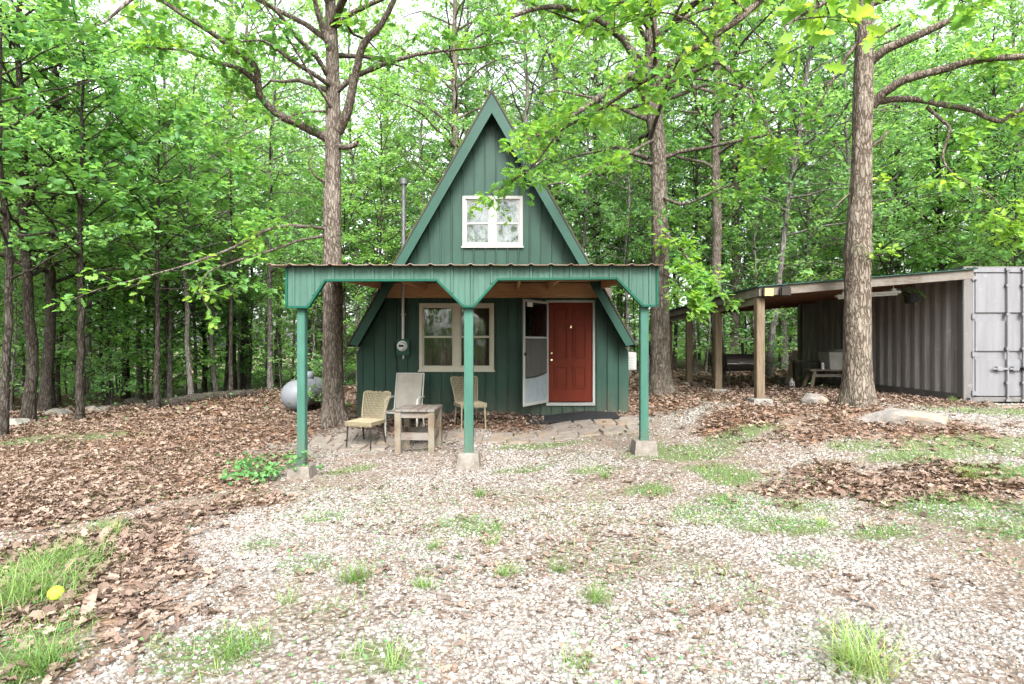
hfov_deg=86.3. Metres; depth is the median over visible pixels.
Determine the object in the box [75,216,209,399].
sapling
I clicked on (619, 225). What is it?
understory tree
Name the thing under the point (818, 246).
young hickory
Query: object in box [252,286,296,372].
sapling
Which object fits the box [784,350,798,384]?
leaning plank
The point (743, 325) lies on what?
sapling
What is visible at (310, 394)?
shrub
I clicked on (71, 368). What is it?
sapling
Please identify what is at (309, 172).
understory tree
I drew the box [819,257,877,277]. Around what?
sapling
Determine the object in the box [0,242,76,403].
sapling
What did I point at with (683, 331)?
shrub
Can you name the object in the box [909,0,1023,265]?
forest tree
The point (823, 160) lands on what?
forest tree
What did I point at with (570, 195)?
forest tree
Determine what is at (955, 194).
forest tree
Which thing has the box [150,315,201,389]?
sapling
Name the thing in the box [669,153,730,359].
forest tree
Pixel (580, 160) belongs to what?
young hickory
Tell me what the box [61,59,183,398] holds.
forest tree
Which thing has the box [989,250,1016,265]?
sapling
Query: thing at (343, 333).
sapling
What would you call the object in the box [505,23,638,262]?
forest tree
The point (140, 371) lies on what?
forest tree
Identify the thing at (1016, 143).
forest tree
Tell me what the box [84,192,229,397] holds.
sapling
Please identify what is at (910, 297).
hanging planter
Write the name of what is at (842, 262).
sapling
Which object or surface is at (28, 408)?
forest tree
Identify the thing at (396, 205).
forest tree
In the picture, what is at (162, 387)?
forest tree
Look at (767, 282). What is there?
sapling
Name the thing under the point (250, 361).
sapling
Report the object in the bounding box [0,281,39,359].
sapling
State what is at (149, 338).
sapling
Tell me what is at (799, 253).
understory tree
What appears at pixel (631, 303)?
sapling
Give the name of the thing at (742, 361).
barrel grill
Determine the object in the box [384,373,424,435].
sling chair
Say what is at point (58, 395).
forest tree
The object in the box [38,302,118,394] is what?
sapling
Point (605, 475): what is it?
grass tuft
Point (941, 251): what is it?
young hickory
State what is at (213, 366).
understory tree
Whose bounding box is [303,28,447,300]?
forest tree
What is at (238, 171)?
young hickory
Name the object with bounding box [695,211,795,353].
sapling
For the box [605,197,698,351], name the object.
sapling
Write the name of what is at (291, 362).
shrub
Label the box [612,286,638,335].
sapling
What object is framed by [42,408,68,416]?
rock
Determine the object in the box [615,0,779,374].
forest tree
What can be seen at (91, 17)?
forest tree
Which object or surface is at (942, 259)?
sapling
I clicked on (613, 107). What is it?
forest tree
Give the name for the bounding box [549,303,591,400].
door
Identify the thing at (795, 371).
work shelf
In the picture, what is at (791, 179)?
forest tree
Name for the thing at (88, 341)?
understory tree
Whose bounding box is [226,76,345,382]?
forest tree
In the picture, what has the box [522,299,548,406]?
screen door
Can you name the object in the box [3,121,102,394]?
forest tree
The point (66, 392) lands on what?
sapling
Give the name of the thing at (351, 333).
sapling
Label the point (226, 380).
forest tree
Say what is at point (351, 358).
shrub
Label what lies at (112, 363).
sapling
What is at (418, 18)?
sky
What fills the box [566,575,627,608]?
grass tuft
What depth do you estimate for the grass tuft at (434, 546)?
4.76 m
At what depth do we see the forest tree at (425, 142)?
29.23 m
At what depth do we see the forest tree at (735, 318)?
20.39 m
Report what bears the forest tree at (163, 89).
on the ground at (610, 442)
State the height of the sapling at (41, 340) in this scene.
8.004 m
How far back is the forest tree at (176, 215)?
28.87 m
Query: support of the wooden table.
on the ground at (610, 442)
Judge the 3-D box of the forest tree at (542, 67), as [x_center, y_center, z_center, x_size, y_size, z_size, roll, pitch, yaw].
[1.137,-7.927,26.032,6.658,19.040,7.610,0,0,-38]
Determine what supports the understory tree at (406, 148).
on the ground at (610, 442)
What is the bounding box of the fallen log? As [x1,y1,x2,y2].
[145,389,257,408]
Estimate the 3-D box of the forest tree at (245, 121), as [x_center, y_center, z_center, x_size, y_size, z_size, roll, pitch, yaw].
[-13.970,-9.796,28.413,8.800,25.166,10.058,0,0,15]
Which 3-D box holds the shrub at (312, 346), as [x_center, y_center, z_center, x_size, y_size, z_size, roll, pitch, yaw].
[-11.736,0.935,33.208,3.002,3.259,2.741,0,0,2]
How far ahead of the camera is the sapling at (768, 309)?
31.86 m
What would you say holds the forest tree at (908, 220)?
on the ground at (610, 442)
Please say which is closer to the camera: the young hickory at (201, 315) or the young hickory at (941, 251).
the young hickory at (941, 251)
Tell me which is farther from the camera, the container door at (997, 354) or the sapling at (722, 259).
the sapling at (722, 259)
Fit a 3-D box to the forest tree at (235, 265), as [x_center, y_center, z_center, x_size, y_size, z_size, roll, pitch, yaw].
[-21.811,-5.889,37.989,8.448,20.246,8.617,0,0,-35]
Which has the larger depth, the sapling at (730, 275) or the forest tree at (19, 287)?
the forest tree at (19, 287)
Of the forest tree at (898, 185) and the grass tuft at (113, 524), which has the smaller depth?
the grass tuft at (113, 524)
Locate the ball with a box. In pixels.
[47,585,64,600]
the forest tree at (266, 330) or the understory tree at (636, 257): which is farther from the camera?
the forest tree at (266, 330)
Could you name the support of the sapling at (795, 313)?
on the ground at (610, 442)
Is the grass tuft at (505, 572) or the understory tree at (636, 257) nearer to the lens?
the grass tuft at (505, 572)
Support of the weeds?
on the ground at (610, 442)
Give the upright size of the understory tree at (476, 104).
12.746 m
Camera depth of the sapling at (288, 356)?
29.68 m
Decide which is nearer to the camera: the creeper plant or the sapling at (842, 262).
the creeper plant
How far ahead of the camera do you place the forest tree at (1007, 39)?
24.64 m
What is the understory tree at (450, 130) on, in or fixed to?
on the ground at (610, 442)
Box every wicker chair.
[345,390,390,450]
[450,376,486,430]
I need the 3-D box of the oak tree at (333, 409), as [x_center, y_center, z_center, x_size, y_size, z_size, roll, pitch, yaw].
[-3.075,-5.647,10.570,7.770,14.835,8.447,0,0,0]
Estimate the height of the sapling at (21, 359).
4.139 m
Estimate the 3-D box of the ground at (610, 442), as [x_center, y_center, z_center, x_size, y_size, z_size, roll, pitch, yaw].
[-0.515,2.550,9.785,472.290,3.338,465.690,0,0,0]
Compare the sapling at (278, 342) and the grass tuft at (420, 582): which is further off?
the sapling at (278, 342)
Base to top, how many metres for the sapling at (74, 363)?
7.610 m
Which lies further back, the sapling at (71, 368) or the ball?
the sapling at (71, 368)
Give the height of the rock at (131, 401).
0.403 m
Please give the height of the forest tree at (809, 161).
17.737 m
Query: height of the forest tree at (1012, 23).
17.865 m
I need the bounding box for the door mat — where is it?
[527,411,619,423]
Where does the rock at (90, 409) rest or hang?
on the ground at (610, 442)
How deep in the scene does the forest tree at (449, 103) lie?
23.84 m
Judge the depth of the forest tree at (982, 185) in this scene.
22.01 m
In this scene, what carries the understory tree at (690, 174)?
on the ground at (610, 442)
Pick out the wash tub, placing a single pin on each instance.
(832, 360)
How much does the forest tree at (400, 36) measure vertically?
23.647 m
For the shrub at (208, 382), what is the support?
on the ground at (610, 442)
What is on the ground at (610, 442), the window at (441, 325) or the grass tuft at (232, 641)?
the grass tuft at (232, 641)
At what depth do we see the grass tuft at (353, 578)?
3.99 m
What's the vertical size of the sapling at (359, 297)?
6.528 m
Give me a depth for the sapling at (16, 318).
15.63 m
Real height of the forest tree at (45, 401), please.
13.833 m
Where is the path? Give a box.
[239,416,638,453]
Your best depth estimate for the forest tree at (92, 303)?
31.50 m
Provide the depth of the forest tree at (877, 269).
29.70 m
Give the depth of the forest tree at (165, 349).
33.45 m
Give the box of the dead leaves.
[0,364,1023,683]
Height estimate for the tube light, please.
0.396 m
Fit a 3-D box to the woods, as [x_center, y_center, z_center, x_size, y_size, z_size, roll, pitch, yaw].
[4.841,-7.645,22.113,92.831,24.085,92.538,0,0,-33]
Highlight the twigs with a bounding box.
[2,388,1023,683]
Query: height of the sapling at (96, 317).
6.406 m
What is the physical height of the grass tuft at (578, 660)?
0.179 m
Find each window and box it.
[418,303,494,371]
[461,196,523,247]
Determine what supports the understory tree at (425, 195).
on the ground at (610, 442)
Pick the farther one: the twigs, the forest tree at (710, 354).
the forest tree at (710, 354)
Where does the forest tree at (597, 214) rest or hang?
on the ground at (610, 442)
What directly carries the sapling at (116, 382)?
on the ground at (610, 442)
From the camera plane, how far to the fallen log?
16.23 m
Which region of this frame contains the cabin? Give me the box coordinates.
[347,90,635,416]
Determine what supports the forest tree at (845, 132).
on the ground at (610, 442)
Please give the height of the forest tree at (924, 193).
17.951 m
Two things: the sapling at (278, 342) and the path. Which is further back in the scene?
the sapling at (278, 342)
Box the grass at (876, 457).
[0,405,1023,683]
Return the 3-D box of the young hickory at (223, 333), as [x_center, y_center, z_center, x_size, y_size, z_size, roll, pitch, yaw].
[-13.183,-1.178,25.394,5.112,7.962,4.182,0,0,28]
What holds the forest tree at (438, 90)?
on the ground at (610, 442)
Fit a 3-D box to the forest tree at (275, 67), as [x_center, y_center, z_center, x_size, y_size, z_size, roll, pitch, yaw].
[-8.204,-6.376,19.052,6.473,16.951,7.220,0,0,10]
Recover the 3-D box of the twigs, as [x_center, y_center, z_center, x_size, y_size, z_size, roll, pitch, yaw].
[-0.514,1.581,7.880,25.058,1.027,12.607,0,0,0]
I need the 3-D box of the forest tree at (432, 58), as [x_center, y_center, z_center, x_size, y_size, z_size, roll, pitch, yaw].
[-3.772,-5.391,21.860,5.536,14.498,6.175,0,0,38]
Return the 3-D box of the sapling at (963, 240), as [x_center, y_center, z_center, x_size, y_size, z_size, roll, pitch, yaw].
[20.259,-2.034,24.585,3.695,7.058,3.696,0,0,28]
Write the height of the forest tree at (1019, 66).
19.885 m
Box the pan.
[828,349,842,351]
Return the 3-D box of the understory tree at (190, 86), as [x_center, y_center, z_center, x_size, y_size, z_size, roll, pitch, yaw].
[-9.870,-3.678,16.738,5.801,11.590,6.693,0,0,34]
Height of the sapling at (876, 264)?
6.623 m
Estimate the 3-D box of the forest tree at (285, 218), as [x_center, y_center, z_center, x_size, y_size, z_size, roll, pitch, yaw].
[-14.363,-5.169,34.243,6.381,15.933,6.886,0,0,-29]
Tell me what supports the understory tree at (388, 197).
on the ground at (610, 442)
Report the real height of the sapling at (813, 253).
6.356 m
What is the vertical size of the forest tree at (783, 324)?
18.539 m
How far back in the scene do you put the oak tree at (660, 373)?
11.51 m
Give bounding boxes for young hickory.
[0,0,254,419]
[0,4,83,236]
[37,45,284,409]
[103,143,280,394]
[135,118,347,390]
[175,239,263,391]
[177,232,259,340]
[530,86,630,264]
[765,177,843,280]
[875,192,973,272]
[876,68,1023,268]
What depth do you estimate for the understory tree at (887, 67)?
18.70 m
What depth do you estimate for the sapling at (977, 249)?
18.48 m
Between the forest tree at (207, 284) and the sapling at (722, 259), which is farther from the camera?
the forest tree at (207, 284)
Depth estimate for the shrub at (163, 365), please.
20.38 m
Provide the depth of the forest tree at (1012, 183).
16.77 m
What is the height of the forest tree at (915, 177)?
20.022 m
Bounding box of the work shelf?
[791,360,824,384]
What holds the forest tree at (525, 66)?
on the ground at (610, 442)
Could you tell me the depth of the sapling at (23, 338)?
16.57 m
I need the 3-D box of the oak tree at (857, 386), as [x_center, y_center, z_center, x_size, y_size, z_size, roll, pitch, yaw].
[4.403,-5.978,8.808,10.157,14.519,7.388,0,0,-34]
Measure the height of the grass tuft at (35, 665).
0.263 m
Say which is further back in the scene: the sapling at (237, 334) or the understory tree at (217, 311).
the sapling at (237, 334)
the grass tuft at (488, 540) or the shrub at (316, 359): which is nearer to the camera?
the grass tuft at (488, 540)
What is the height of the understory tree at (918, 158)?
13.171 m
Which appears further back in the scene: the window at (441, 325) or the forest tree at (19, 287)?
the forest tree at (19, 287)
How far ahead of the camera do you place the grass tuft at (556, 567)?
4.19 m
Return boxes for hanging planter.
[897,284,926,304]
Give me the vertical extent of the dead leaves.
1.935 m
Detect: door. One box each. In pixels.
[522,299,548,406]
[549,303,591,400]
[971,268,1023,401]
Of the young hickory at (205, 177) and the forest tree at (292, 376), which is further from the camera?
the forest tree at (292, 376)
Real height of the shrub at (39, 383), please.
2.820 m
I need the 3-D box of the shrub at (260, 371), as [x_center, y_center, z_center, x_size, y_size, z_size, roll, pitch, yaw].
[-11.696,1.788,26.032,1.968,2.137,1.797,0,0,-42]
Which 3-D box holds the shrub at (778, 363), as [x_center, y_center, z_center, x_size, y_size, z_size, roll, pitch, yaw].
[9.877,0.391,20.855,1.788,2.126,1.959,0,0,23]
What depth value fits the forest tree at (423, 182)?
35.68 m
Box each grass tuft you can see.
[0,525,125,576]
[0,535,148,622]
[0,605,103,683]
[94,516,140,538]
[192,613,279,661]
[272,577,306,607]
[322,549,378,587]
[366,633,436,678]
[405,572,439,590]
[417,531,442,552]
[465,486,495,497]
[480,533,502,547]
[484,557,520,579]
[544,554,575,574]
[557,638,611,682]
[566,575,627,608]
[599,468,613,480]
[791,603,941,683]
[809,512,841,527]
[944,459,990,480]
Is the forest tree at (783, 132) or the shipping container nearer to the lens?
the shipping container
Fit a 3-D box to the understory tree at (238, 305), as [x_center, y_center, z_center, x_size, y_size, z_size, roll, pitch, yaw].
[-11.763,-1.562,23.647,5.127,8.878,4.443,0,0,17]
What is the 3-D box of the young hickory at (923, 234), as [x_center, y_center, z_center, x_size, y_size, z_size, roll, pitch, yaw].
[25.470,-3.886,32.505,5.448,10.374,6.661,0,0,-1]
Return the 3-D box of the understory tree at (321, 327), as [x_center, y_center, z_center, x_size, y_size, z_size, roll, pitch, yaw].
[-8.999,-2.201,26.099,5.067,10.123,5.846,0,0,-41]
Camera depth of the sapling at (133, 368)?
32.22 m
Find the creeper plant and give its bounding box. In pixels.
[217,449,329,484]
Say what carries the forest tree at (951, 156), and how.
on the ground at (610, 442)
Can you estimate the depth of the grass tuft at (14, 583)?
3.80 m
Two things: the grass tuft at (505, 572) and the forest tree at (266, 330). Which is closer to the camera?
the grass tuft at (505, 572)
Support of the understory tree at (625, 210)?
on the ground at (610, 442)
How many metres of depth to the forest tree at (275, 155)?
27.61 m
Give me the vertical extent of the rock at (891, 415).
0.420 m
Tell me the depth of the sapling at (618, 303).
26.63 m
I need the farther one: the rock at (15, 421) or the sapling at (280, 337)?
the sapling at (280, 337)
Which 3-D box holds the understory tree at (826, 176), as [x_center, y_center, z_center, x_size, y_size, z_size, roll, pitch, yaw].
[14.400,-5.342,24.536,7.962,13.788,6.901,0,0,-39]
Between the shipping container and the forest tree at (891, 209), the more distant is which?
the forest tree at (891, 209)
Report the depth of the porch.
7.88 m
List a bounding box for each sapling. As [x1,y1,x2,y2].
[0,136,175,406]
[0,237,57,358]
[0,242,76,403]
[0,252,72,394]
[0,254,89,410]
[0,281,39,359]
[0,310,74,396]
[1,231,118,378]
[13,287,85,375]
[14,271,115,395]
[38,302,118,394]
[42,253,162,404]
[58,306,117,394]
[60,319,117,393]
[61,236,164,396]
[61,326,121,394]
[63,263,165,391]
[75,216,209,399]
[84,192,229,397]
[93,290,153,390]
[99,247,199,396]
[112,285,196,376]
[113,342,159,392]
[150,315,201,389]
[198,299,264,372]
[200,275,280,389]
[204,287,276,389]
[233,279,320,388]
[247,225,365,374]
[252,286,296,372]
[275,315,318,372]
[276,171,391,385]
[284,303,350,376]
[310,292,363,365]
[343,288,367,363]
[343,292,370,363]
[362,217,409,313]
[591,237,650,348]
[598,200,683,370]
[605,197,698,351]
[611,284,650,351]
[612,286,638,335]
[632,287,684,342]
[650,197,793,372]
[673,200,771,350]
[679,263,742,356]
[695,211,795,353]
[700,183,816,374]
[725,240,796,362]
[726,247,769,351]
[729,246,789,342]
[743,203,846,356]
[747,240,811,354]
[761,208,842,341]
[765,263,798,361]
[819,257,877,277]
[821,229,898,276]
[871,231,951,275]
[903,226,978,271]
[913,256,975,272]
[915,219,1019,267]
[929,120,1023,271]
[943,231,1017,265]
[947,219,984,267]
[989,198,1023,259]
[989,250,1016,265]
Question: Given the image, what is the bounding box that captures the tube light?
[834,285,900,298]
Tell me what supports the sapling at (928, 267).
on the ground at (610, 442)
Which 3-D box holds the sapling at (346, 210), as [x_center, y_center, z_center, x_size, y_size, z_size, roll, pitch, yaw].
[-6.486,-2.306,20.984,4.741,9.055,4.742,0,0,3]
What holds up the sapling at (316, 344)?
on the ground at (610, 442)
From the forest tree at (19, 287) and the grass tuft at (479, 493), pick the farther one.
the forest tree at (19, 287)
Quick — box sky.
[2,0,1023,345]
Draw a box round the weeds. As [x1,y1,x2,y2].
[0,360,1023,683]
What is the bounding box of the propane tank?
[280,371,321,410]
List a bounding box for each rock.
[10,418,22,426]
[20,418,30,424]
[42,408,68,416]
[85,405,101,412]
[123,398,144,404]
[800,393,829,404]
[855,407,948,427]
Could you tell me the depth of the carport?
10.34 m
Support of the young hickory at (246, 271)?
on the ground at (610, 442)
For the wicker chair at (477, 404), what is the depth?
10.45 m
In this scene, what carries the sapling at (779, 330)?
on the ground at (610, 442)
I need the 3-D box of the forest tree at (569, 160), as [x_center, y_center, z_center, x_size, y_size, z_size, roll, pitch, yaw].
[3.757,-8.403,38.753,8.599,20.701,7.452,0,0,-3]
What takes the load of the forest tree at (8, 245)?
on the ground at (610, 442)
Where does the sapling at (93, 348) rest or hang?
on the ground at (610, 442)
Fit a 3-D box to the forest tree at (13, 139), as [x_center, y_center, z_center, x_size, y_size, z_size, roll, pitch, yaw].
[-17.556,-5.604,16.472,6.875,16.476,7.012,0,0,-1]
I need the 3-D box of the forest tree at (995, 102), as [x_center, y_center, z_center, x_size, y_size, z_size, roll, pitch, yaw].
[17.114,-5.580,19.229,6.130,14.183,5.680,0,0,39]
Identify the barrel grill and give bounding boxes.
[722,343,765,387]
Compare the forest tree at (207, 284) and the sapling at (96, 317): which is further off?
the forest tree at (207, 284)
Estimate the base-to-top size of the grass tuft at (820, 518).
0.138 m
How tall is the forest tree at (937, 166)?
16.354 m
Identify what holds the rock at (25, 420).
on the ground at (610, 442)
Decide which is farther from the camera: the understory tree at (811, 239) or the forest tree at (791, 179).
the understory tree at (811, 239)
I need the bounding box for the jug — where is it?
[789,378,794,387]
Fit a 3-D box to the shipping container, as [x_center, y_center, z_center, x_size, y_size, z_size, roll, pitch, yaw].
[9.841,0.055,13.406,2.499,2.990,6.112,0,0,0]
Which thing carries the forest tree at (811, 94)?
on the ground at (610, 442)
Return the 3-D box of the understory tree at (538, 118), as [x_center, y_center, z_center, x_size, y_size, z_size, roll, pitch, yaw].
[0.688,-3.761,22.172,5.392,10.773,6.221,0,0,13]
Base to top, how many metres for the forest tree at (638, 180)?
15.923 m
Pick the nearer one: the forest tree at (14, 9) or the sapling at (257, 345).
the forest tree at (14, 9)
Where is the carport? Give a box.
[669,267,978,403]
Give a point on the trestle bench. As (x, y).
(814, 375)
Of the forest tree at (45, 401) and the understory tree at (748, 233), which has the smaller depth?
the forest tree at (45, 401)
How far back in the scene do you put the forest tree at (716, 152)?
17.37 m
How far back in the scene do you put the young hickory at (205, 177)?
17.28 m
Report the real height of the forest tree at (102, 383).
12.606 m
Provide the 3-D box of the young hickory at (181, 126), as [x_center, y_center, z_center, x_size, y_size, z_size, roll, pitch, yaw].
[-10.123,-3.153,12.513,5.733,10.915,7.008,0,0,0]
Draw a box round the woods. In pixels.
[1,2,1022,394]
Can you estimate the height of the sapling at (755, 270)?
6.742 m
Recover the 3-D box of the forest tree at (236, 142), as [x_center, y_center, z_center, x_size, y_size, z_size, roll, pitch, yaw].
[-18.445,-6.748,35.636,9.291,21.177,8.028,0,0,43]
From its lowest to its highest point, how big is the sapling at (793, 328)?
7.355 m
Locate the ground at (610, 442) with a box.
[0,346,1023,683]
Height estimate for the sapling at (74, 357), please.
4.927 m
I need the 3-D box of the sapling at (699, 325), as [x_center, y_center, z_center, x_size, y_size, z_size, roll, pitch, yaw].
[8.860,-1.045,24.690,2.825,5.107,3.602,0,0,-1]
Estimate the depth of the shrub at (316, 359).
23.72 m
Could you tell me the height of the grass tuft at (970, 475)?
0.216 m
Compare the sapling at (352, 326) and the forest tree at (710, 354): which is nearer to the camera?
the forest tree at (710, 354)
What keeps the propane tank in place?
on the ground at (610, 442)
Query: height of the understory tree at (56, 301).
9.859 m
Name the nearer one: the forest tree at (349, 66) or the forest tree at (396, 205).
the forest tree at (349, 66)
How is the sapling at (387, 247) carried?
on the ground at (610, 442)
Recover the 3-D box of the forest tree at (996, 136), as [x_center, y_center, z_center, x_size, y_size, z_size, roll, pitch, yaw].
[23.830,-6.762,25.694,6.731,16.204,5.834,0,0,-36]
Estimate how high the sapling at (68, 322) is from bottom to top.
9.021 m
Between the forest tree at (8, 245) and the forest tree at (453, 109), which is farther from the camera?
the forest tree at (453, 109)
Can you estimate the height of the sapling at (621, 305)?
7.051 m
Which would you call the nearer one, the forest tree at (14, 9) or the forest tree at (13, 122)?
the forest tree at (14, 9)
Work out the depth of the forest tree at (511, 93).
32.59 m
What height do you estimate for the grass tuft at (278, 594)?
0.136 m
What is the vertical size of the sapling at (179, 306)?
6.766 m
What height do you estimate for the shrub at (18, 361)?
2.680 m
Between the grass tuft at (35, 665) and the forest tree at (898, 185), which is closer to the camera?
the grass tuft at (35, 665)
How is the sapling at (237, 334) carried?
on the ground at (610, 442)
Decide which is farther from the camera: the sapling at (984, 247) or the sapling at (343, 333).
the sapling at (343, 333)
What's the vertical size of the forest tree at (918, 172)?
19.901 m
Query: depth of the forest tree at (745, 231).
28.43 m
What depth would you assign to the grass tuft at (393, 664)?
2.88 m
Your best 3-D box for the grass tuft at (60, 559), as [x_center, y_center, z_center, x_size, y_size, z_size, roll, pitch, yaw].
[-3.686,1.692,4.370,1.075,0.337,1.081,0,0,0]
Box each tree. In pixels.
[0,0,92,278]
[0,0,94,378]
[0,0,152,412]
[0,0,162,421]
[0,0,168,436]
[0,0,195,407]
[0,90,138,407]
[0,107,213,404]
[0,170,129,398]
[1,6,28,227]
[1,39,214,404]
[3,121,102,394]
[8,94,48,394]
[26,0,555,428]
[35,103,181,402]
[40,111,145,369]
[61,32,304,393]
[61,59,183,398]
[74,0,275,397]
[85,29,203,398]
[91,32,319,391]
[110,150,258,392]
[114,169,261,389]
[116,123,219,354]
[119,110,208,390]
[122,189,199,389]
[125,0,371,389]
[133,0,341,390]
[145,0,318,389]
[156,116,237,387]
[160,116,320,389]
[160,179,255,392]
[190,199,296,389]
[193,127,264,387]
[200,66,286,308]
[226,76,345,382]
[232,67,371,376]
[238,125,303,383]
[249,137,320,367]
[249,152,318,378]
[250,133,391,318]
[262,135,401,312]
[273,0,418,382]
[273,191,371,376]
[301,145,432,315]
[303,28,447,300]
[314,0,441,260]
[317,122,445,292]
[339,0,548,194]
[343,51,446,289]
[345,19,467,242]
[358,166,424,247]
[385,0,551,216]
[385,10,504,228]
[393,0,551,213]
[394,159,443,231]
[398,157,443,220]
[407,87,565,184]
[420,0,595,241]
[447,0,845,396]
[459,66,567,190]
[465,97,582,235]
[469,0,601,208]
[469,0,1023,408]
[469,1,629,215]
[504,0,705,264]
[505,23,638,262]
[523,79,615,250]
[527,103,594,257]
[530,0,686,264]
[545,4,671,262]
[546,93,721,376]
[561,38,684,315]
[574,0,848,379]
[575,101,723,369]
[576,123,686,322]
[582,0,726,356]
[582,68,699,263]
[590,18,746,370]
[608,116,748,305]
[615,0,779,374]
[617,1,796,353]
[627,0,834,373]
[634,30,774,365]
[667,126,818,353]
[669,1,878,349]
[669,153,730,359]
[684,0,1009,376]
[692,1,880,370]
[707,0,921,281]
[724,147,778,285]
[739,130,843,359]
[740,77,919,282]
[752,0,953,266]
[758,5,994,263]
[764,163,878,281]
[770,98,845,280]
[799,30,903,257]
[815,36,948,279]
[817,51,945,275]
[817,118,927,272]
[821,10,1014,275]
[822,5,1007,278]
[835,38,963,273]
[873,1,1023,275]
[873,56,992,273]
[887,24,1014,273]
[891,0,1023,265]
[891,124,979,263]
[908,135,1008,264]
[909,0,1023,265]
[910,0,1023,265]
[930,93,1023,266]
[944,34,1022,263]
[960,0,1023,224]
[962,5,1023,244]
[982,0,1023,260]
[985,63,1023,203]
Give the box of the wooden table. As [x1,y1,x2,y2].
[394,405,442,453]
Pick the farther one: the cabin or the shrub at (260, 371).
the shrub at (260, 371)
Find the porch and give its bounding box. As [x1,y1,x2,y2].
[267,263,661,479]
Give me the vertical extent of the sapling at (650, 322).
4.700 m
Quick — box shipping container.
[797,266,1023,403]
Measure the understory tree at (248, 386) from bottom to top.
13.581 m
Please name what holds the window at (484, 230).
in the cabin
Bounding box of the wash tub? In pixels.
[818,352,842,368]
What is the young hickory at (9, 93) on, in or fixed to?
on the ground at (610, 442)
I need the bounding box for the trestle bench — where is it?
[801,369,841,388]
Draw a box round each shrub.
[0,346,39,403]
[14,360,63,394]
[67,350,136,405]
[131,351,203,397]
[179,355,224,387]
[245,359,287,387]
[282,351,308,369]
[289,332,343,369]
[293,355,354,384]
[296,358,356,408]
[322,335,356,366]
[672,317,705,359]
[748,326,796,369]
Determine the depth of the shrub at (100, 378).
16.54 m
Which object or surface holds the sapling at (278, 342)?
on the ground at (610, 442)
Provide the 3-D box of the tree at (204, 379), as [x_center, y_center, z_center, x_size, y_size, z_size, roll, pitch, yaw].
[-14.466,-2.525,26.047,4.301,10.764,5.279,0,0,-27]
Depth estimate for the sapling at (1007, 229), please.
19.58 m
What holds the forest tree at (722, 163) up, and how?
on the ground at (610, 442)
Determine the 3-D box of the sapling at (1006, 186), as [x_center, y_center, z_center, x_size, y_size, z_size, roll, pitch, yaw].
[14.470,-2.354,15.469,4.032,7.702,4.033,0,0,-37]
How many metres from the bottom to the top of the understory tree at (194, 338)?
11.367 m
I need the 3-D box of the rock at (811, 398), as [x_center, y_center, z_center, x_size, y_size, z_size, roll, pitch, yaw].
[5.471,1.089,9.888,0.487,0.314,0.360,0,0,9]
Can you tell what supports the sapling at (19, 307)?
on the ground at (610, 442)
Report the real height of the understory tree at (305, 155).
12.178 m
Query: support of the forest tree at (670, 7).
on the ground at (610, 442)
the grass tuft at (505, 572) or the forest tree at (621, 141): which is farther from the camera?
the forest tree at (621, 141)
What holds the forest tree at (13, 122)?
on the ground at (610, 442)
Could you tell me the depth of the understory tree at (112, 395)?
21.23 m
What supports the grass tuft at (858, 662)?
on the ground at (610, 442)
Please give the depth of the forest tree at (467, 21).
30.61 m
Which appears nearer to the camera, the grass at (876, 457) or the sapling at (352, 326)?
the grass at (876, 457)
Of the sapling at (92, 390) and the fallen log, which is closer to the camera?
the fallen log
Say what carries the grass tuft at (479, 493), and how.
on the ground at (610, 442)
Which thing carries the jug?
on the ground at (610, 442)
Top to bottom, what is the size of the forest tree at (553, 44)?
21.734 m
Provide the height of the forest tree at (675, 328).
14.708 m

